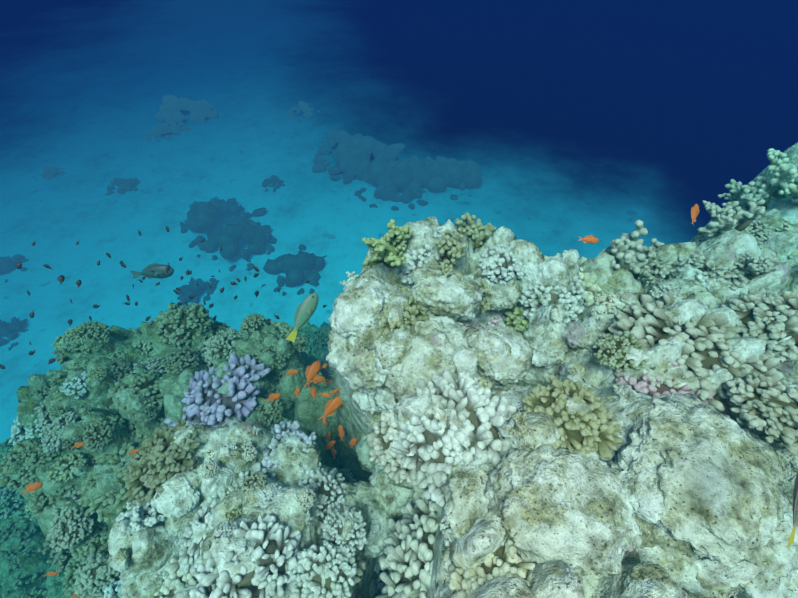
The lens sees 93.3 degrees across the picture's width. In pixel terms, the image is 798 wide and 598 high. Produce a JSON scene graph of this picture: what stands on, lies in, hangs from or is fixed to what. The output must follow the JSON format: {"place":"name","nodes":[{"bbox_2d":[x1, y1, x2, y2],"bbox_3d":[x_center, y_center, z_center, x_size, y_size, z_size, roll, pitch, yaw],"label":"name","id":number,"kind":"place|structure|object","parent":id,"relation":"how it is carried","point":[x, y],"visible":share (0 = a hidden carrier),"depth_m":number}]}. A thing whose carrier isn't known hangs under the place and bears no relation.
{"place":"outdoors","nodes":[
{"label":"outdoors","id":0,"kind":"place"},
{"bbox_2d":[130,263,173,278],"bbox_3d":[-1.729,-0.184,2.637,0.298,0.100,0.079,-10,51,-8],"label":"fish","id":1,"kind":"object","parent":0,"point":[157,268],"visible":0.85,"depth_m":2.63},
{"bbox_2d":[286,292,318,342],"bbox_3d":[-0.381,0.069,1.483,0.220,0.069,0.057,-62,28,-3],"label":"wrasse","id":2,"kind":"object","parent":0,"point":[306,309],"visible":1,"depth_m":1.48},
{"bbox_2d":[0,0,797,442],"bbox_3d":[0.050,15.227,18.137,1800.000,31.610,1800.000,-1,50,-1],"label":"sandy seabed","id":3,"kind":"structure","parent":0,"point":[562,124],"depth_m":17.97},
{"bbox_2d":[0,317,28,350],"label":"coral patch","id":4,"kind":"object","parent":3,"relation":"on","point":[8,329],"visible":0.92,"depth_m":9.77},
{"bbox_2d":[0,254,28,282],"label":"coral patch","id":5,"kind":"object","parent":3,"relation":"on","point":[7,264],"visible":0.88,"depth_m":11.43},
{"bbox_2d":[105,178,139,195],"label":"coral patch","id":6,"kind":"object","parent":3,"relation":"on","point":[122,184],"visible":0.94,"depth_m":14.26},
{"bbox_2d":[154,95,217,130],"bbox_3d":[-10.450,-9.316,18.288,2.897,1.082,2.748,28,56,22],"label":"coral patch","id":7,"kind":"object","parent":3,"relation":"on","point":[170,108],"visible":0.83,"depth_m":17.97},
{"bbox_2d":[171,277,218,308],"bbox_3d":[-5.872,-0.261,10.677,1.145,0.531,1.291,-1,50,-1],"label":"coral patch","id":8,"kind":"object","parent":3,"relation":"on","point":[193,288],"visible":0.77,"depth_m":10.63},
{"bbox_2d":[180,196,266,247],"bbox_3d":[-6.092,-2.767,12.633,2.688,0.964,2.656,18,52,15],"label":"coral patch","id":9,"kind":"object","parent":3,"relation":"on","point":[202,216],"visible":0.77,"depth_m":12.46},
{"bbox_2d":[197,214,276,271],"bbox_3d":[-5.148,-1.783,11.856,2.487,0.954,2.318,-25,54,-20],"label":"coral patch","id":10,"kind":"object","parent":3,"relation":"on","point":[229,236],"visible":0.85,"depth_m":11.79},
{"bbox_2d":[261,244,326,295],"bbox_3d":[-3.157,-1.027,11.201,1.950,0.841,2.278,-1,50,-1],"label":"coral patch","id":11,"kind":"object","parent":3,"relation":"on","point":[300,267],"visible":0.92,"depth_m":10.91},
{"bbox_2d":[317,130,351,161],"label":"coral patch","id":12,"kind":"object","parent":3,"relation":"on","point":[335,136],"visible":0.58,"depth_m":16.05},
{"bbox_2d":[312,134,406,183],"bbox_3d":[-1.562,-5.876,15.290,4.053,1.270,3.225,-1,50,-1],"label":"coral patch","id":13,"kind":"object","parent":3,"relation":"on","point":[351,157],"visible":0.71,"depth_m":14.77},
{"bbox_2d":[354,154,431,210],"bbox_3d":[-0.124,-4.683,14.123,3.188,1.373,3.658,-1,50,-1],"label":"coral patch","id":14,"kind":"object","parent":3,"relation":"on","point":[410,176],"visible":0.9,"depth_m":13.69},
{"bbox_2d":[424,156,482,199],"bbox_3d":[1.941,-4.934,14.566,2.565,1.054,3.159,-1,50,-1],"label":"coral patch","id":15,"kind":"object","parent":3,"relation":"on","point":[445,172],"visible":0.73,"depth_m":14.03},
{"bbox_2d":[0,142,797,597],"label":"reef rock","id":16,"kind":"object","parent":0,"point":[154,548],"depth_m":1.27},
{"bbox_2d":[0,487,28,520],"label":"cauliflower coral","id":17,"kind":"object","parent":16,"relation":"on","point":[14,500],"visible":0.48,"depth_m":2.69},
{"bbox_2d":[0,521,36,581],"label":"cauliflower coral","id":18,"kind":"object","parent":16,"relation":"on","point":[26,539],"visible":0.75,"depth_m":2.51},
{"bbox_2d":[9,414,44,445],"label":"cauliflower coral","id":19,"kind":"object","parent":16,"relation":"on","point":[19,432],"visible":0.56,"depth_m":1.97},
{"bbox_2d":[0,440,60,490],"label":"cauliflower coral","id":20,"kind":"object","parent":16,"relation":"on","point":[35,461],"visible":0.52,"depth_m":1.82},
{"bbox_2d":[35,390,59,434],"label":"cauliflower coral","id":21,"kind":"object","parent":16,"relation":"on","point":[44,421],"visible":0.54,"depth_m":1.93},
{"bbox_2d":[30,480,78,517],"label":"coral","id":22,"kind":"object","parent":16,"relation":"on","point":[43,502],"visible":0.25,"depth_m":1.75},
{"bbox_2d":[38,539,71,576],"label":"branching coral","id":23,"kind":"object","parent":16,"relation":"on","point":[60,560],"visible":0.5,"depth_m":1.71},
{"bbox_2d":[41,411,77,454],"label":"cauliflower coral","id":24,"kind":"object","parent":16,"relation":"on","point":[51,441],"visible":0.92,"depth_m":1.81},
{"bbox_2d":[47,453,88,483],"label":"cauliflower coral","id":25,"kind":"object","parent":16,"relation":"on","point":[65,474],"visible":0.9,"depth_m":1.74},
{"bbox_2d":[46,506,93,551],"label":"cauliflower coral","id":26,"kind":"object","parent":16,"relation":"on","point":[70,528],"visible":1,"depth_m":1.59},
{"bbox_2d":[51,487,89,520],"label":"cauliflower coral","id":27,"kind":"object","parent":16,"relation":"on","point":[76,495],"visible":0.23,"depth_m":1.67},
{"bbox_2d":[61,557,84,597],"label":"cauliflower coral","id":28,"kind":"object","parent":16,"relation":"on","point":[71,566],"visible":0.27,"depth_m":1.84},
{"bbox_2d":[59,371,88,398],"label":"cauliflower coral","id":29,"kind":"object","parent":16,"relation":"on","point":[78,387],"visible":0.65,"depth_m":1.97},
{"bbox_2d":[64,321,109,353],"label":"cauliflower coral","id":30,"kind":"object","parent":16,"relation":"on","point":[99,330],"visible":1,"depth_m":2.18},
{"bbox_2d":[68,520,109,564],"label":"cauliflower coral","id":31,"kind":"object","parent":16,"relation":"on","point":[96,543],"visible":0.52,"depth_m":1.65},
{"bbox_2d":[74,552,119,597],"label":"cauliflower coral","id":32,"kind":"object","parent":16,"relation":"on","point":[99,569],"visible":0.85,"depth_m":1.54},
{"bbox_2d":[83,421,114,449],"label":"cauliflower coral","id":33,"kind":"object","parent":16,"relation":"on","point":[100,432],"visible":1,"depth_m":1.77},
{"bbox_2d":[78,440,143,522],"bbox_3d":[-1.274,0.827,1.757,0.369,0.130,0.377,19,47,17],"label":"cauliflower coral","id":34,"kind":"object","parent":16,"relation":"on","point":[113,500],"visible":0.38,"depth_m":1.68},
{"bbox_2d":[108,548,128,571],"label":"reef boulder","id":35,"kind":"object","parent":16,"relation":"on","point":[120,563],"visible":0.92,"depth_m":1.10},
{"bbox_2d":[106,357,132,382],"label":"cauliflower coral","id":36,"kind":"object","parent":16,"relation":"on","point":[121,370],"visible":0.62,"depth_m":2.11},
{"bbox_2d":[108,370,163,414],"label":"cauliflower coral","id":37,"kind":"object","parent":16,"relation":"on","point":[145,384],"visible":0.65,"depth_m":1.98},
{"bbox_2d":[116,499,164,532],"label":"branching coral","id":38,"kind":"object","parent":16,"relation":"on","point":[138,517],"visible":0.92,"depth_m":1.17},
{"bbox_2d":[130,356,165,374],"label":"cauliflower coral","id":39,"kind":"object","parent":16,"relation":"on","point":[156,363],"visible":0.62,"depth_m":2.20},
{"bbox_2d":[119,552,179,597],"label":"reef boulder","id":40,"kind":"object","parent":16,"relation":"on","point":[147,585],"visible":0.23,"depth_m":1.15},
{"bbox_2d":[123,419,199,502],"bbox_3d":[-0.793,0.538,1.268,0.281,0.108,0.275,-7,46,17],"label":"cauliflower coral","id":41,"kind":"object","parent":16,"relation":"on","point":[161,457],"visible":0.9,"depth_m":1.23},
{"bbox_2d":[153,481,200,518],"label":"reef boulder","id":42,"kind":"object","parent":16,"relation":"on","point":[170,503],"visible":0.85,"depth_m":1.16},
{"bbox_2d":[154,558,199,597],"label":"cauliflower coral","id":43,"kind":"object","parent":16,"relation":"on","point":[177,578],"visible":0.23,"depth_m":1.15},
{"bbox_2d":[162,347,199,374],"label":"cauliflower coral","id":44,"kind":"object","parent":16,"relation":"on","point":[180,361],"visible":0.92,"depth_m":2.08},
{"bbox_2d":[153,303,213,348],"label":"cauliflower coral","id":45,"kind":"object","parent":16,"relation":"on","point":[193,321],"visible":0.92,"depth_m":2.28},
{"bbox_2d":[178,498,219,574],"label":"cauliflower coral","id":46,"kind":"object","parent":16,"relation":"on","point":[190,555],"visible":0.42,"depth_m":1.14},
{"bbox_2d":[196,332,235,368],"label":"cauliflower coral","id":47,"kind":"object","parent":16,"relation":"on","point":[218,346],"visible":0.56,"depth_m":2.23},
{"bbox_2d":[164,353,270,427],"bbox_3d":[-0.974,0.537,1.996,0.557,0.323,0.558,1,50,1],"label":"cauliflower coral","id":48,"kind":"object","parent":16,"relation":"on","point":[206,402],"visible":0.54,"depth_m":1.90},
{"bbox_2d":[211,520,238,546],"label":"cauliflower coral","id":49,"kind":"object","parent":16,"relation":"on","point":[226,528],"visible":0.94,"depth_m":1.03},
{"bbox_2d":[195,462,260,513],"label":"cauliflower coral","id":50,"kind":"object","parent":16,"relation":"on","point":[243,476],"visible":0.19,"depth_m":1.24},
{"bbox_2d":[189,514,301,597],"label":"cauliflower coral","id":51,"kind":"object","parent":16,"relation":"on","point":[275,550],"visible":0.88,"depth_m":1.00},
{"bbox_2d":[240,313,264,334],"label":"cauliflower coral","id":52,"kind":"object","parent":16,"relation":"on","point":[248,326],"visible":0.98,"depth_m":2.31},
{"bbox_2d":[241,472,266,495],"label":"cauliflower coral","id":53,"kind":"object","parent":16,"relation":"on","point":[257,479],"visible":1,"depth_m":1.19},
{"bbox_2d":[240,331,291,371],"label":"cauliflower coral","id":54,"kind":"object","parent":16,"relation":"on","point":[279,364],"visible":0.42,"depth_m":2.18},
{"bbox_2d":[254,397,283,427],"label":"cauliflower coral","id":55,"kind":"object","parent":16,"relation":"on","point":[272,412],"visible":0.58,"depth_m":1.89},
{"bbox_2d":[246,318,307,356],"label":"cauliflower coral","id":56,"kind":"object","parent":16,"relation":"on","point":[299,344],"visible":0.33,"depth_m":2.44},
{"bbox_2d":[267,436,321,485],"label":"reef boulder","id":57,"kind":"object","parent":16,"relation":"on","point":[289,473],"visible":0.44,"depth_m":1.32},
{"bbox_2d":[295,486,316,509],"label":"cauliflower coral","id":58,"kind":"object","parent":16,"relation":"on","point":[307,500],"visible":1,"depth_m":1.16},
{"bbox_2d":[292,467,348,535],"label":"cauliflower coral","id":59,"kind":"object","parent":16,"relation":"on","point":[323,483],"visible":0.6,"depth_m":1.27},
{"bbox_2d":[310,326,330,349],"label":"cauliflower coral","id":60,"kind":"object","parent":16,"relation":"on","point":[319,335],"visible":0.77,"depth_m":4.24},
{"bbox_2d":[289,541,356,597],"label":"cauliflower coral","id":61,"kind":"object","parent":16,"relation":"on","point":[339,574],"visible":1,"depth_m":1.02},
{"bbox_2d":[322,505,367,556],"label":"cauliflower coral","id":62,"kind":"object","parent":16,"relation":"on","point":[334,526],"visible":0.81,"depth_m":1.11},
{"bbox_2d":[350,388,380,413],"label":"reef boulder","id":63,"kind":"object","parent":16,"relation":"on","point":[364,400],"visible":0.19,"depth_m":1.26},
{"bbox_2d":[326,330,382,389],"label":"reef boulder","id":64,"kind":"object","parent":63,"relation":"on","point":[351,364],"visible":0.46,"depth_m":1.17},
{"bbox_2d":[347,309,384,350],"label":"reef boulder","id":65,"kind":"object","parent":16,"relation":"on","point":[367,338],"visible":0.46,"depth_m":1.14},
{"bbox_2d":[328,278,391,337],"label":"reef boulder","id":66,"kind":"object","parent":65,"relation":"on","point":[364,299],"visible":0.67,"depth_m":1.16},
{"bbox_2d":[355,431,377,472],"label":"reef boulder","id":67,"kind":"object","parent":16,"relation":"on","point":[363,447],"visible":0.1,"depth_m":1.59},
{"bbox_2d":[339,485,396,558],"bbox_3d":[-0.112,0.766,1.306,0.235,0.147,0.205,41,47,10],"label":"reef boulder","id":68,"kind":"object","parent":16,"relation":"on","point":[379,516],"visible":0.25,"depth_m":1.26},
{"bbox_2d":[373,387,396,412],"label":"reef boulder","id":69,"kind":"object","parent":16,"relation":"on","point":[383,399],"visible":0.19,"depth_m":1.18},
{"bbox_2d":[362,219,413,267],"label":"branching coral","id":70,"kind":"object","parent":16,"relation":"on","point":[388,249],"visible":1,"depth_m":1.28},
{"bbox_2d":[369,465,414,519],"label":"reef boulder","id":71,"kind":"object","parent":16,"relation":"on","point":[391,499],"visible":0.4,"depth_m":1.28},
{"bbox_2d":[366,403,418,485],"bbox_3d":[0.027,0.416,1.084,0.232,0.112,0.245,37,97,13],"label":"cauliflower coral","id":72,"kind":"object","parent":16,"relation":"on","point":[380,439],"visible":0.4,"depth_m":1.08},
{"bbox_2d":[374,327,411,369],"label":"reef boulder","id":73,"kind":"object","parent":16,"relation":"on","point":[393,350],"visible":0.6,"depth_m":1.11},
{"bbox_2d":[374,286,429,341],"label":"cauliflower coral","id":74,"kind":"object","parent":16,"relation":"on","point":[413,313],"visible":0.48,"depth_m":1.18},
{"bbox_2d":[375,485,441,597],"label":"cauliflower coral","id":75,"kind":"object","parent":16,"relation":"on","point":[406,560],"visible":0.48,"depth_m":1.05},
{"bbox_2d":[393,232,442,287],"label":"cauliflower coral","id":76,"kind":"object","parent":16,"relation":"on","point":[425,256],"visible":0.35,"depth_m":1.33},
{"bbox_2d":[383,319,478,402],"bbox_3d":[0.097,0.204,1.152,0.331,0.198,0.290,-21,64,-1],"label":"reef boulder","id":77,"kind":"object","parent":16,"relation":"on","point":[425,359],"visible":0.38,"depth_m":1.09},
{"bbox_2d":[409,265,482,320],"bbox_3d":[0.156,-0.025,1.279,0.259,0.130,0.226,27,43,8],"label":"reef boulder","id":78,"kind":"object","parent":16,"relation":"on","point":[457,295],"visible":0.94,"depth_m":1.22},
{"bbox_2d":[435,228,466,276],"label":"branching coral","id":79,"kind":"object","parent":16,"relation":"on","point":[451,250],"visible":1,"depth_m":1.24},
{"bbox_2d":[390,369,516,506],"bbox_3d":[0.150,0.364,0.987,0.352,0.140,0.359,-38,67,10],"label":"cauliflower coral","id":80,"kind":"object","parent":16,"relation":"on","point":[435,443],"visible":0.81,"depth_m":0.96},
{"bbox_2d":[440,456,505,546],"bbox_3d":[0.202,0.467,0.902,0.205,0.103,0.235,9,44,11],"label":"reef boulder","id":81,"kind":"object","parent":16,"relation":"on","point":[465,507],"visible":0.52,"depth_m":0.86},
{"bbox_2d":[455,212,496,248],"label":"branching coral","id":82,"kind":"object","parent":16,"relation":"on","point":[478,234],"visible":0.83,"depth_m":1.47},
{"bbox_2d":[472,268,522,310],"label":"reef boulder","id":83,"kind":"object","parent":16,"relation":"on","point":[509,294],"visible":0.48,"depth_m":1.32},
{"bbox_2d":[479,243,526,286],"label":"cauliflower coral","id":84,"kind":"object","parent":16,"relation":"on","point":[510,268],"visible":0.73,"depth_m":1.31},
{"bbox_2d":[474,323,532,384],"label":"reef boulder","id":85,"kind":"object","parent":16,"relation":"on","point":[515,365],"visible":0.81,"depth_m":1.05},
{"bbox_2d":[490,383,532,404],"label":"reef boulder","id":86,"kind":"object","parent":16,"relation":"on","point":[514,389],"visible":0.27,"depth_m":1.06},
{"bbox_2d":[448,535,577,597],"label":"cauliflower coral","id":87,"kind":"object","parent":16,"relation":"on","point":[506,560],"visible":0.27,"depth_m":0.78},
{"bbox_2d":[504,307,529,334],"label":"cauliflower coral","id":88,"kind":"object","parent":16,"relation":"on","point":[514,320],"visible":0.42,"depth_m":1.34},
{"bbox_2d":[503,411,533,439],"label":"branching coral","id":89,"kind":"object","parent":16,"relation":"on","point":[525,427],"visible":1,"depth_m":0.88},
{"bbox_2d":[523,321,569,368],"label":"reef boulder","id":90,"kind":"object","parent":16,"relation":"on","point":[550,354],"visible":0.75,"depth_m":1.19},
{"bbox_2d":[519,275,586,323],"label":"cauliflower coral","id":91,"kind":"object","parent":16,"relation":"on","point":[565,300],"visible":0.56,"depth_m":1.28},
{"bbox_2d":[484,444,641,576],"bbox_3d":[0.362,0.452,0.835,0.329,0.165,0.287,-3,52,-9],"label":"reef boulder","id":92,"kind":"object","parent":16,"relation":"on","point":[544,520],"visible":0.85,"depth_m":0.77},
{"bbox_2d":[522,374,623,458],"bbox_3d":[0.417,0.294,0.916,0.228,0.070,0.228,-36,58,-25],"label":"cauliflower coral","id":93,"kind":"object","parent":16,"relation":"on","point":[584,433],"visible":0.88,"depth_m":0.90},
{"bbox_2d":[544,250,601,306],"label":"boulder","id":94,"kind":"object","parent":16,"relation":"on","point":[591,289],"visible":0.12,"depth_m":1.41},
{"bbox_2d":[561,320,602,349],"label":"reef boulder","id":95,"kind":"object","parent":16,"relation":"on","point":[574,335],"visible":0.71,"depth_m":1.17},
{"bbox_2d":[594,292,621,313],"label":"cauliflower coral","id":96,"kind":"object","parent":16,"relation":"on","point":[602,298],"visible":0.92,"depth_m":1.19},
{"bbox_2d":[598,392,628,462],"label":"reef boulder","id":97,"kind":"object","parent":16,"relation":"on","point":[621,433],"visible":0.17,"depth_m":0.92},
{"bbox_2d":[592,332,647,372],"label":"cauliflower coral","id":98,"kind":"object","parent":16,"relation":"on","point":[610,354],"visible":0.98,"depth_m":1.04},
{"bbox_2d":[609,220,664,273],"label":"branching coral","id":99,"kind":"object","parent":16,"relation":"on","point":[626,251],"visible":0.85,"depth_m":1.40},
{"bbox_2d":[608,447,668,532],"bbox_3d":[0.545,0.414,0.825,0.154,0.105,0.177,-18,46,2],"label":"reef boulder","id":100,"kind":"object","parent":16,"relation":"on","point":[646,503],"visible":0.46,"depth_m":0.79},
{"bbox_2d":[631,245,670,285],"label":"branching coral","id":101,"kind":"object","parent":16,"relation":"on","point":[645,277],"visible":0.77,"depth_m":1.39},
{"bbox_2d":[630,561,676,597],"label":"reef boulder","id":102,"kind":"object","parent":16,"relation":"on","point":[640,572],"visible":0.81,"depth_m":0.71},
{"bbox_2d":[613,361,713,403],"bbox_3d":[0.713,0.245,1.030,0.232,0.105,0.245,-19,60,11],"label":"cauliflower coral","id":103,"kind":"object","parent":16,"relation":"on","point":[645,386],"visible":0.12,"depth_m":1.00},
{"bbox_2d":[633,546,711,597],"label":"reef boulder","id":104,"kind":"object","parent":16,"relation":"on","point":[681,572],"visible":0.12,"depth_m":0.78},
{"bbox_2d":[648,277,721,307],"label":"reef boulder","id":105,"kind":"object","parent":16,"relation":"on","point":[678,285],"visible":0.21,"depth_m":1.30},
{"bbox_2d":[608,291,784,420],"bbox_3d":[0.854,0.158,1.084,0.406,0.167,0.437,-4,50,-3],"label":"cauliflower coral","id":106,"kind":"object","parent":16,"relation":"on","point":[700,359],"visible":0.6,"depth_m":1.04},
{"bbox_2d":[620,391,788,568],"bbox_3d":[0.673,0.382,0.842,0.349,0.160,0.356,3,57,-7],"label":"reef boulder","id":107,"kind":"object","parent":16,"relation":"on","point":[715,504],"visible":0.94,"depth_m":0.78},
{"bbox_2d":[671,248,782,304],"bbox_3d":[1.173,-0.042,1.357,0.328,0.165,0.376,-21,56,-16],"label":"reef boulder","id":108,"kind":"object","parent":16,"relation":"on","point":[721,293],"visible":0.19,"depth_m":1.29},
{"bbox_2d":[666,247,745,289],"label":"cauliflower coral","id":109,"kind":"object","parent":108,"relation":"on","point":[736,271],"visible":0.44,"depth_m":1.29},
{"bbox_2d":[697,200,765,236],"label":"branching coral","id":110,"kind":"object","parent":16,"relation":"on","point":[726,218],"visible":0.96,"depth_m":1.34},
{"bbox_2d":[718,175,779,209],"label":"branching coral","id":111,"kind":"object","parent":16,"relation":"on","point":[757,188],"visible":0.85,"depth_m":1.62},
{"bbox_2d":[734,251,778,279],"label":"branching coral","id":112,"kind":"object","parent":16,"relation":"on","point":[755,266],"visible":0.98,"depth_m":1.24},
{"bbox_2d":[744,220,771,244],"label":"cauliflower coral","id":113,"kind":"object","parent":16,"relation":"on","point":[759,234],"visible":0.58,"depth_m":1.50},
{"bbox_2d":[721,288,797,361],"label":"cauliflower coral","id":114,"kind":"object","parent":16,"relation":"on","point":[763,319],"visible":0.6,"depth_m":1.11},
{"bbox_2d":[722,372,797,454],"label":"cauliflower coral","id":115,"kind":"object","parent":16,"relation":"on","point":[768,406],"visible":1,"depth_m":0.89},
{"bbox_2d":[736,507,797,597],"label":"reef boulder","id":116,"kind":"object","parent":16,"relation":"on","point":[777,565],"visible":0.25,"depth_m":0.73},
{"bbox_2d":[767,148,797,201],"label":"branching coral","id":117,"kind":"object","parent":16,"relation":"on","point":[783,177],"visible":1,"depth_m":1.54},
{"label":"reef boulder","id":118,"kind":"object","parent":16,"relation":"on","visible":0},
{"bbox_2d":[259,421,316,477],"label":"cauliflower coral","id":119,"kind":"object","parent":118,"relation":"on","point":[282,431],"visible":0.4,"depth_m":1.40},
{"bbox_2d":[786,471,797,548],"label":"fish","id":120,"kind":"object","parent":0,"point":[795,512],"visible":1,"depth_m":0.56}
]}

